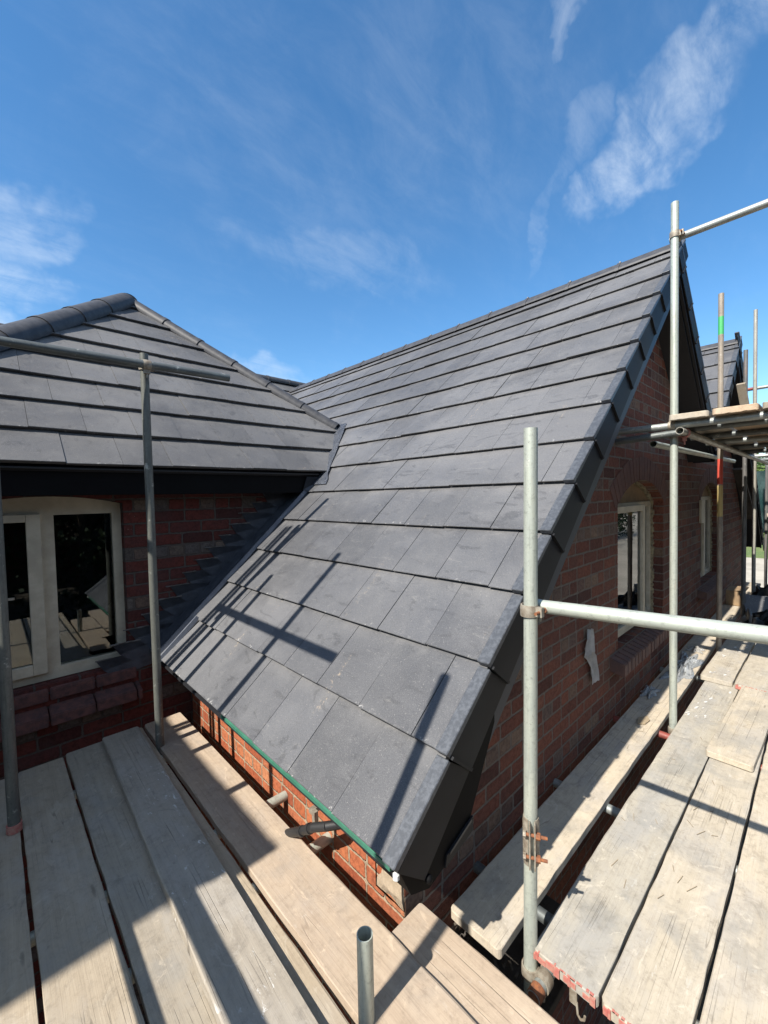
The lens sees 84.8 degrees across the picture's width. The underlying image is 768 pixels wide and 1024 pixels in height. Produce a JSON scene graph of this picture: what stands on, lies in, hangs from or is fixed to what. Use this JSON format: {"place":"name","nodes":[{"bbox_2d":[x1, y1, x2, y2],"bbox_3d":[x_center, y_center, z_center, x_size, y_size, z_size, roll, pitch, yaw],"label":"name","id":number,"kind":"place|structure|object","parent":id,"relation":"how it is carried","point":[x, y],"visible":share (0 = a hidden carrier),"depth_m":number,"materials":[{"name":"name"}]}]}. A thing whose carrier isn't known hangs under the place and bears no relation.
{"place":"outdoors","nodes":[
{"label":"outdoors","id":0,"kind":"place"},
{"bbox_2d":[0,239,763,1023],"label":"brick house","id":1,"kind":"structure","parent":0,"point":[340,577],"depth_m":2.90,"materials":[{"name":"red brick"}]},
{"bbox_2d":[2,497,125,688],"bbox_3d":[-2.220,0.504,2.794,0.840,1.213,0.110,-3,3,-43],"label":"window","id":2,"kind":"structure","parent":1,"relation":"in","point":[37,513],"depth_m":2.78,"materials":[{"name":"beige paint"}]},
{"bbox_2d":[285,805,340,837],"bbox_3d":[-0.283,1.420,1.899,0.194,0.203,0.354,-3,3,-43],"label":"overflow pipe","id":3,"kind":"object","parent":1,"relation":"attached to","point":[310,828],"visible":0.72,"depth_m":1.84,"materials":[{"name":"plastic"}]},
{"bbox_2d":[460,895,566,1015],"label":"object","id":4,"kind":"object","parent":1,"relation":"attached to","point":[514,953],"visible":0.07,"depth_m":1.76,"materials":[{"name":"brown soil"}]},
{"bbox_2d":[454,922,523,982],"bbox_3d":[0.312,1.832,1.571,0.467,0.139,0.410,-3,3,-43],"label":"rubble","id":5,"kind":"object","parent":4,"relation":"on","point":[492,959],"visible":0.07,"depth_m":1.70,"materials":[{"name":"brown stone"}]},
{"bbox_2d":[524,427,537,994],"bbox_3d":[0.538,0.781,1.543,0.048,2.162,0.048,0,2,20],"label":"scaffold tube","id":6,"kind":"object","parent":4,"relation":"on","point":[530,644],"visible":0.69,"depth_m":1.52,"materials":[{"name":"silver metal"}]},
{"bbox_2d":[520,599,546,621],"bbox_3d":[0.555,0.379,1.538,0.122,0.109,0.086,-3,3,-43],"label":"scaffold coupler","id":7,"kind":"object","parent":6,"relation":"attached to","point":[532,612],"visible":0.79,"depth_m":1.50,"materials":[{"name":"metal"}]},
{"bbox_2d":[538,600,767,644],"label":"scaffold tube","id":8,"kind":"object","parent":7,"relation":"attached to","point":[753,633],"visible":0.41,"depth_m":1.26,"materials":[{"name":"silver metal"}]},
{"bbox_2d":[522,812,547,871],"bbox_3d":[0.555,1.212,1.545,0.086,0.176,0.078,-1,2,19],"label":"sleeve coupler","id":9,"kind":"object","parent":6,"relation":"attached to","point":[536,857],"visible":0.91,"depth_m":1.52,"materials":[{"name":"metal"}]},
{"bbox_2d":[521,957,553,1002],"bbox_3d":[0.575,1.744,1.571,0.086,0.108,0.119,-3,3,-43],"label":"scaffold coupler","id":10,"kind":"object","parent":6,"relation":"attached to","point":[543,974],"visible":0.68,"depth_m":1.55,"materials":[{"name":"metal"}]},
{"bbox_2d":[527,966,554,1005],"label":"scaffold tube","id":11,"kind":"object","parent":6,"relation":"attached to","point":[540,981],"visible":0.16,"depth_m":1.52,"materials":[{"name":"silver metal"}]},
{"bbox_2d":[527,980,545,1005],"bbox_3d":[0.544,1.724,1.504,0.038,0.052,0.052,-3,3,-43],"label":"thread ring","id":12,"kind":"object","parent":11,"relation":"attached to","point":[536,987],"visible":0.87,"depth_m":1.50,"materials":[{"name":"orange metal"}]},
{"bbox_2d":[473,861,699,1023],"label":"scaffold tube","id":13,"kind":"object","parent":11,"relation":"on","point":[544,916],"visible":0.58,"depth_m":1.73,"materials":[{"name":"metal"}]},
{"bbox_2d":[699,743,767,1023],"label":"scaffold board","id":14,"kind":"object","parent":13,"relation":"on","point":[737,992],"visible":1,"depth_m":1.56,"materials":[{"name":"brown wood"}]},
{"bbox_2d":[553,778,737,876],"bbox_3d":[1.654,1.643,1.875,0.048,0.048,1.818,-3,3,-43],"label":"scaffold tube","id":15,"kind":"object","parent":11,"relation":"on","point":[612,810],"visible":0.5,"depth_m":2.29,"materials":[{"name":"silver metal"}]},
{"bbox_2d":[451,635,715,958],"bbox_3d":[2.013,1.540,3.210,4.602,0.038,0.240,-3,3,-43],"label":"scaffold board","id":16,"kind":"object","parent":15,"relation":"on","point":[487,909],"visible":0.84,"depth_m":2.16,"materials":[{"name":"brown wood"}]},
{"bbox_2d":[391,903,558,1023],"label":"scaffold board","id":17,"kind":"object","parent":16,"relation":"on","point":[477,986],"visible":0.77,"depth_m":1.38,"materials":[{"name":"beige wood"}]},
{"bbox_2d":[638,716,649,724],"bbox_3d":[1.895,1.521,3.071,0.160,0.008,0.070,-3,3,-43],"label":"orange scrap","id":18,"kind":"object","parent":16,"relation":"on","point":[643,720],"visible":1,"depth_m":3.06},
{"bbox_2d":[640,685,661,698],"bbox_3d":[2.213,1.480,3.501,0.269,0.043,0.125,-3,3,-43],"label":"plastic scrap","id":19,"kind":"object","parent":16,"relation":"on","point":[649,692],"visible":1,"depth_m":3.48,"materials":[{"name":"grey plastic"}]},
{"bbox_2d":[659,651,703,682],"bbox_3d":[2.851,1.442,3.992,0.936,0.055,0.225,-3,3,-43],"label":"plastic wrap","id":20,"kind":"object","parent":16,"relation":"on","point":[686,664],"visible":0.82,"depth_m":3.95,"materials":[{"name":"white plastic"}]},
{"bbox_2d":[684,646,704,653],"bbox_3d":[3.274,1.426,4.419,0.225,0.036,0.162,-3,3,-43],"label":"plaster scrap","id":21,"kind":"object","parent":16,"relation":"on","point":[696,649],"visible":1,"depth_m":4.39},
{"bbox_2d":[659,667,704,681],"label":"scaffold tube","id":22,"kind":"object","parent":11,"relation":"on","point":[697,678],"visible":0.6,"depth_m":3.88,"materials":[{"name":"grey metal"}]},
{"bbox_2d":[533,662,745,1008],"bbox_3d":[2.045,1.551,2.809,3.906,0.040,0.234,-3,3,-43],"label":"scaffold board","id":23,"kind":"object","parent":22,"relation":"on","point":[582,939],"visible":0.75,"depth_m":1.90,"materials":[{"name":"brown wood"}]},
{"bbox_2d":[569,988,585,1021],"bbox_3d":[0.674,1.708,1.464,0.013,0.106,0.060,-2,2,-31],"label":"board clip","id":24,"kind":"object","parent":23,"relation":"hanging from","point":[572,997],"visible":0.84,"depth_m":1.47,"materials":[{"name":"metal"}]},
{"bbox_2d":[734,643,767,691],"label":"scaffold board","id":25,"kind":"object","parent":23,"relation":"on","point":[753,674],"visible":0.77,"depth_m":3.76,"materials":[{"name":"brown wood"}]},
{"bbox_2d":[743,609,767,625],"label":"underlay offcut","id":26,"kind":"object","parent":25,"relation":"on","point":[760,618],"visible":0.69,"depth_m":5.07,"materials":[{"name":"plastic"}]},
{"bbox_2d":[739,593,767,613],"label":"roof tile","id":27,"kind":"object","parent":26,"relation":"on","point":[755,603],"visible":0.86,"depth_m":5.54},
{"bbox_2d":[602,690,767,1023],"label":"scaffold board","id":28,"kind":"object","parent":22,"relation":"on","point":[660,973],"visible":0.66,"depth_m":1.67,"materials":[{"name":"brown wood"}]},
{"bbox_2d":[706,686,767,771],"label":"scaffold board","id":29,"kind":"object","parent":28,"relation":"on","point":[738,739],"visible":0.81,"depth_m":2.83,"materials":[{"name":"brown wood"}]},
{"bbox_2d":[613,715,761,771],"bbox_3d":[2.396,1.601,2.574,0.048,0.048,1.818,-3,3,-43],"label":"scaffold tube","id":30,"kind":"object","parent":11,"relation":"on","point":[663,735],"visible":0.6,"depth_m":2.99,"materials":[{"name":"metal"}]},
{"bbox_2d":[697,582,760,639],"bbox_3d":[5.159,1.363,6.172,3.952,0.038,0.242,-3,3,-43],"label":"scaffold board","id":31,"kind":"object","parent":11,"relation":"on","point":[731,613],"visible":0.29,"depth_m":5.73,"materials":[{"name":"brown wood"}]},
{"bbox_2d":[726,586,748,605],"bbox_3d":[5.171,1.227,6.151,0.370,0.226,0.220,-3,3,-43],"label":"cardboard box","id":32,"kind":"object","parent":31,"relation":"on","point":[733,595],"visible":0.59,"depth_m":6.06,"materials":[{"name":"brown cardboard"}]},
{"bbox_3d":[4.909,1.389,5.564,3.952,0.038,0.232,-3,3,-43],"label":"scaffold board","id":33,"kind":"object","parent":11,"relation":"on","visible":0},
{"bbox_2d":[700,613,754,686],"bbox_3d":[4.295,1.384,4.952,3.882,0.038,0.232,-3,3,-43],"label":"scaffold board","id":34,"kind":"object","parent":33,"relation":"on","point":[732,661],"visible":0.56,"depth_m":3.97,"materials":[{"name":"brown wood"}]},
{"bbox_2d":[746,608,752,623],"bbox_3d":[4.489,1.281,5.164,0.037,0.131,0.400,0,3,38],"label":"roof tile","id":35,"kind":"object","parent":34,"relation":"on","point":[749,615],"visible":0.78,"depth_m":5.10,"materials":[{"name":"grey"}]},
{"bbox_2d":[751,585,767,595],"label":"underlay offcut","id":36,"kind":"object","parent":34,"relation":"on","point":[761,591],"visible":0.45,"depth_m":6.02,"materials":[{"name":"plastic"}]},
{"bbox_2d":[584,629,599,684],"bbox_3d":[1.416,0.985,2.858,0.255,0.399,0.025,-3,3,-43],"label":"torn cloth","id":37,"kind":"object","parent":1,"relation":"hanging from","point":[590,656],"visible":1,"depth_m":2.85,"materials":[{"name":"grey fabric"}]},
{"bbox_2d":[618,481,653,636],"bbox_3d":[2.206,0.379,3.777,1.294,1.324,0.127,-3,3,-43],"label":"window","id":38,"kind":"structure","parent":1,"relation":"in","point":[635,507],"depth_m":3.80,"materials":[{"name":"beige paint"}]},
{"bbox_2d":[650,441,735,462],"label":"scaffold tube","id":39,"kind":"object","parent":1,"relation":"attached to","point":[659,445],"visible":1,"depth_m":3.81,"materials":[{"name":"grey metal"}]},
{"bbox_2d":[699,485,712,577],"bbox_3d":[4.406,0.257,5.798,1.414,1.324,0.200,-3,3,-43],"label":"window","id":40,"kind":"structure","parent":1,"relation":"in","point":[705,504],"depth_m":6.22,"materials":[{"name":"beige paint"}]},
{"bbox_2d":[733,468,751,518],"bbox_3d":[5.729,-0.271,6.673,0.120,0.035,1.361,1,-33,49],"label":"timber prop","id":41,"kind":"object","parent":1,"relation":"attached to","point":[737,472],"visible":0.42,"depth_m":6.58,"materials":[{"name":"brown wood"}]},
{"bbox_2d":[757,471,764,532],"bbox_3d":[7.481,-0.206,7.956,0.120,1.239,0.810,-3,3,-43],"label":"debris netting","id":42,"kind":"object","parent":1,"relation":"hanging from","point":[761,481],"visible":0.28,"depth_m":8.13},
{"bbox_2d":[0,0,767,457],"label":"sky","id":43,"kind":"structure","parent":0,"point":[307,190],"materials":[{"name":"blue"}]},
{"bbox_2d":[697,655,767,1020],"bbox_3d":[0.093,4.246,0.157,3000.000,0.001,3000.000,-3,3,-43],"label":"ground","id":44,"kind":"structure","parent":0,"point":[715,951],"depth_m":4.19,"materials":[{"name":"soil"}]},
{"bbox_2d":[139,353,163,754],"bbox_3d":[-1.445,0.777,2.657,0.048,3.515,0.052,-2,2,-24],"label":"scaffold tube","id":45,"kind":"object","parent":44,"relation":"on","point":[152,555],"visible":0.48,"depth_m":2.62,"materials":[{"name":"grey metal"}]},
{"bbox_2d":[139,359,153,377],"bbox_3d":[-1.459,-0.875,2.594,0.086,0.109,0.119,-3,3,-43],"label":"scaffold coupler","id":46,"kind":"object","parent":45,"relation":"attached to","point":[146,368],"visible":0.78,"depth_m":2.55,"materials":[{"name":"metal"}]},
{"bbox_2d":[0,336,229,381],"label":"scaffold tube","id":47,"kind":"object","parent":46,"relation":"attached to","point":[57,350],"visible":1,"depth_m":2.40,"materials":[{"name":"grey metal"}]},
{"bbox_2d":[356,926,374,1023],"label":"scaffold tube","id":48,"kind":"object","parent":44,"relation":"on","point":[365,977],"visible":1,"depth_m":1.23,"materials":[{"name":"silver metal"}]},
{"bbox_2d":[669,200,678,833],"bbox_3d":[2.066,0.150,2.997,0.048,4.590,0.048,-3,3,-43],"label":"scaffold tube","id":49,"kind":"object","parent":44,"relation":"on","point":[674,364],"visible":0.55,"depth_m":2.96,"materials":[{"name":"grey metal"}]},
{"bbox_2d":[668,414,675,430],"bbox_3d":[2.039,-0.627,2.943,0.119,0.112,0.086,-3,3,-43],"label":"scaffold coupler","id":50,"kind":"object","parent":49,"relation":"attached to","point":[671,425],"visible":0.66,"depth_m":2.92,"materials":[{"name":"metal"}]},
{"bbox_2d":[669,228,684,244],"bbox_3d":[2.048,-1.903,2.931,0.122,0.108,0.086,-3,3,-43],"label":"scaffold coupler","id":51,"kind":"object","parent":49,"relation":"attached to","point":[678,232],"visible":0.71,"depth_m":2.89,"materials":[{"name":"metal"}]},
{"bbox_2d":[669,199,767,243],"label":"scaffold tube","id":52,"kind":"object","parent":51,"relation":"attached to","point":[740,213],"visible":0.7,"depth_m":2.75,"materials":[{"name":"silver metal"}]},
{"bbox_2d":[677,428,690,444],"bbox_3d":[2.081,-0.528,2.958,0.092,0.114,0.132,-3,3,-43],"label":"scaffold coupler","id":53,"kind":"object","parent":49,"relation":"attached to","point":[684,438],"visible":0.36,"depth_m":2.91,"materials":[{"name":"red paint"}]},
{"bbox_2d":[675,427,767,464],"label":"scaffold tube","id":54,"kind":"object","parent":53,"relation":"attached to","point":[701,438],"visible":0.94,"depth_m":3.63,"materials":[{"name":"grey metal"}]},
{"bbox_2d":[615,429,682,444],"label":"scaffold tube","id":55,"kind":"object","parent":54,"relation":"attached to","point":[650,436],"visible":0.9,"depth_m":3.02,"materials":[{"name":"silver metal"}]},
{"bbox_2d":[618,411,767,434],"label":"scaffold tube","id":56,"kind":"object","parent":54,"relation":"on","point":[710,421],"visible":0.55,"depth_m":2.80,"materials":[{"name":"silver metal"}]},
{"bbox_2d":[762,402,767,410],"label":"scaffold board","id":57,"kind":"object","parent":56,"relation":"on","point":[764,406],"visible":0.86,"depth_m":2.52,"materials":[{"name":"brown wood"}]},
{"bbox_2d":[688,419,767,431],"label":"scaffold tube","id":58,"kind":"object","parent":54,"relation":"on","point":[732,425],"visible":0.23,"depth_m":2.91,"materials":[{"name":"grey metal"}]},
{"bbox_2d":[690,427,767,440],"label":"scaffold tube","id":59,"kind":"object","parent":54,"relation":"on","point":[757,431],"visible":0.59,"depth_m":3.40,"materials":[{"name":"grey metal"}]},
{"bbox_2d":[669,410,764,449],"bbox_3d":[3.291,-0.716,3.995,3.482,0.038,0.224,-3,3,-43],"label":"scaffold board","id":60,"kind":"object","parent":59,"relation":"on","point":[691,416],"visible":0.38,"depth_m":2.87,"materials":[{"name":"brown wood"}]},
{"bbox_2d":[712,403,767,447],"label":"scaffold board","id":61,"kind":"object","parent":59,"relation":"on","point":[738,409],"visible":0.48,"depth_m":2.65,"materials":[{"name":"beige wood"}]},
{"bbox_2d":[706,435,767,445],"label":"scaffold tube","id":62,"kind":"object","parent":54,"relation":"on","point":[745,439],"visible":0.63,"depth_m":3.87,"materials":[{"name":"grey metal"}]},
{"bbox_2d":[729,442,767,448],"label":"scaffold tube","id":63,"kind":"object","parent":54,"relation":"on","point":[754,445],"visible":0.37,"depth_m":4.44,"materials":[{"name":"grey metal"}]},
{"bbox_2d":[733,448,767,454],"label":"scaffold tube","id":64,"kind":"object","parent":54,"relation":"on","point":[756,451],"visible":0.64,"depth_m":5.08,"materials":[{"name":"grey metal"}]},
{"bbox_2d":[752,454,767,457],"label":"scaffold tube","id":65,"kind":"object","parent":54,"relation":"on","point":[760,455],"visible":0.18,"depth_m":5.80,"materials":[{"name":"silver metal"}]},
{"bbox_2d":[716,293,723,651],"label":"scaffold tube","id":66,"kind":"object","parent":44,"relation":"on","point":[720,464],"visible":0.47,"depth_m":4.29,"materials":[{"name":"grey metal"}]},
{"bbox_2d":[741,349,747,616],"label":"scaffold tube","id":67,"kind":"object","parent":44,"relation":"on","point":[744,499],"visible":0.55,"depth_m":5.53,"materials":[{"name":"metal"}]},
{"bbox_2d":[736,382,748,404],"bbox_3d":[4.784,-1.249,5.538,0.041,0.939,0.090,-36,20,-27],"label":"timber prop","id":68,"kind":"object","parent":67,"relation":"attached to","point":[742,392],"visible":0.42,"depth_m":5.43,"materials":[{"name":"brown wood"}]},
{"bbox_2d":[751,309,757,649],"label":"scaffold tube","id":69,"kind":"object","parent":44,"relation":"on","point":[754,463],"visible":0.53,"depth_m":6.26,"materials":[{"name":"grey metal"}]},
{"bbox_2d":[757,385,767,389],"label":"scaffold tube","id":70,"kind":"object","parent":69,"relation":"attached to","point":[762,387],"visible":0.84,"depth_m":6.20,"materials":[{"name":"silver metal"}]},
{"bbox_2d":[764,447,767,586],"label":"scaffold tube","id":71,"kind":"object","parent":44,"relation":"on","point":[766,534],"visible":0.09,"depth_m":7.50,"materials":[{"name":"grey metal"}]},
{"bbox_2d":[746,533,763,557],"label":"lawn","id":72,"kind":"structure","parent":0,"point":[759,552],"depth_m":27.82,"materials":[{"name":"green plant"}]},
{"bbox_2d":[757,453,764,470],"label":"tree","id":73,"kind":"object","parent":72,"relation":"on","point":[760,464],"depth_m":43.43,"materials":[{"name":"green plant"}]},
{"bbox_2d":[746,557,767,643],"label":"path","id":74,"kind":"structure","parent":0,"point":[759,570],"depth_m":21.74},
{"bbox_3d":[-1.433,1.571,2.652,0.119,0.111,0.086,-3,3,-43],"label":"scaffold coupler","id":75,"kind":"object","parent":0,"visible":0},
{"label":"scaffold tube","id":76,"kind":"object","parent":75,"relation":"attached to","visible":0},
{"bbox_2d":[20,755,166,818],"bbox_3d":[-1.898,1.582,2.167,1.480,0.048,0.048,-3,3,-43],"label":"scaffold tube","id":77,"kind":"object","parent":76,"relation":"on","point":[74,792],"depth_m":2.33,"materials":[{"name":"metal"}]},
{"bbox_2d":[30,790,287,947],"bbox_3d":[-1.199,1.585,1.672,1.819,0.048,0.048,-3,3,-43],"label":"scaffold tube","id":78,"kind":"object","parent":76,"relation":"on","point":[277,800],"visible":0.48,"depth_m":2.22,"materials":[{"name":"silver metal"}]},
{"bbox_2d":[18,757,144,1023],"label":"scaffold board","id":79,"kind":"object","parent":78,"relation":"on","point":[85,977],"visible":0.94,"depth_m":1.59,"materials":[{"name":"brown wood"}]},
{"bbox_2d":[140,727,348,1023],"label":"scaffold board","id":80,"kind":"object","parent":78,"relation":"on","point":[320,1002],"visible":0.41,"depth_m":1.51,"materials":[{"name":"brown wood"}]},
{"bbox_2d":[102,726,318,1023],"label":"scaffold board","id":81,"kind":"object","parent":80,"relation":"on","point":[243,976],"visible":1,"depth_m":1.57,"materials":[{"name":"brown wood"}]},
{"bbox_2d":[128,832,331,983],"bbox_3d":[-0.924,1.590,1.381,1.819,0.048,0.048,-3,3,-43],"label":"scaffold tube","id":82,"kind":"object","parent":76,"relation":"on","point":[320,843],"visible":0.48,"depth_m":1.95,"materials":[{"name":"silver metal"}]},
{"bbox_2d":[0,779,38,1023],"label":"scaffold board","id":83,"kind":"object","parent":82,"relation":"on","point":[18,1001],"visible":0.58,"depth_m":1.51,"materials":[{"name":"brown wood"}]},
{"bbox_2d":[6,819,22,835],"bbox_3d":[-1.760,1.500,2.001,0.060,0.037,0.060,-3,3,-43],"label":"base cap","id":84,"kind":"object","parent":83,"relation":"on","point":[13,830],"visible":0.82,"depth_m":1.98,"materials":[{"name":"red paint"}]},
{"bbox_2d":[0,477,20,826],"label":"scaffold tube","id":85,"kind":"object","parent":84,"relation":"on","point":[9,752],"visible":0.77,"depth_m":1.97,"materials":[{"name":"grey metal"}]},
{"bbox_2d":[66,741,216,1023],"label":"scaffold board","id":86,"kind":"object","parent":82,"relation":"on","point":[167,983],"visible":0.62,"depth_m":1.63,"materials":[{"name":"brown wood"}]},
{"bbox_2d":[145,712,475,1023],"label":"scaffold board","id":87,"kind":"object","parent":82,"relation":"on","point":[324,914],"visible":0.95,"depth_m":1.65,"materials":[{"name":"beige wood"}]}
]}

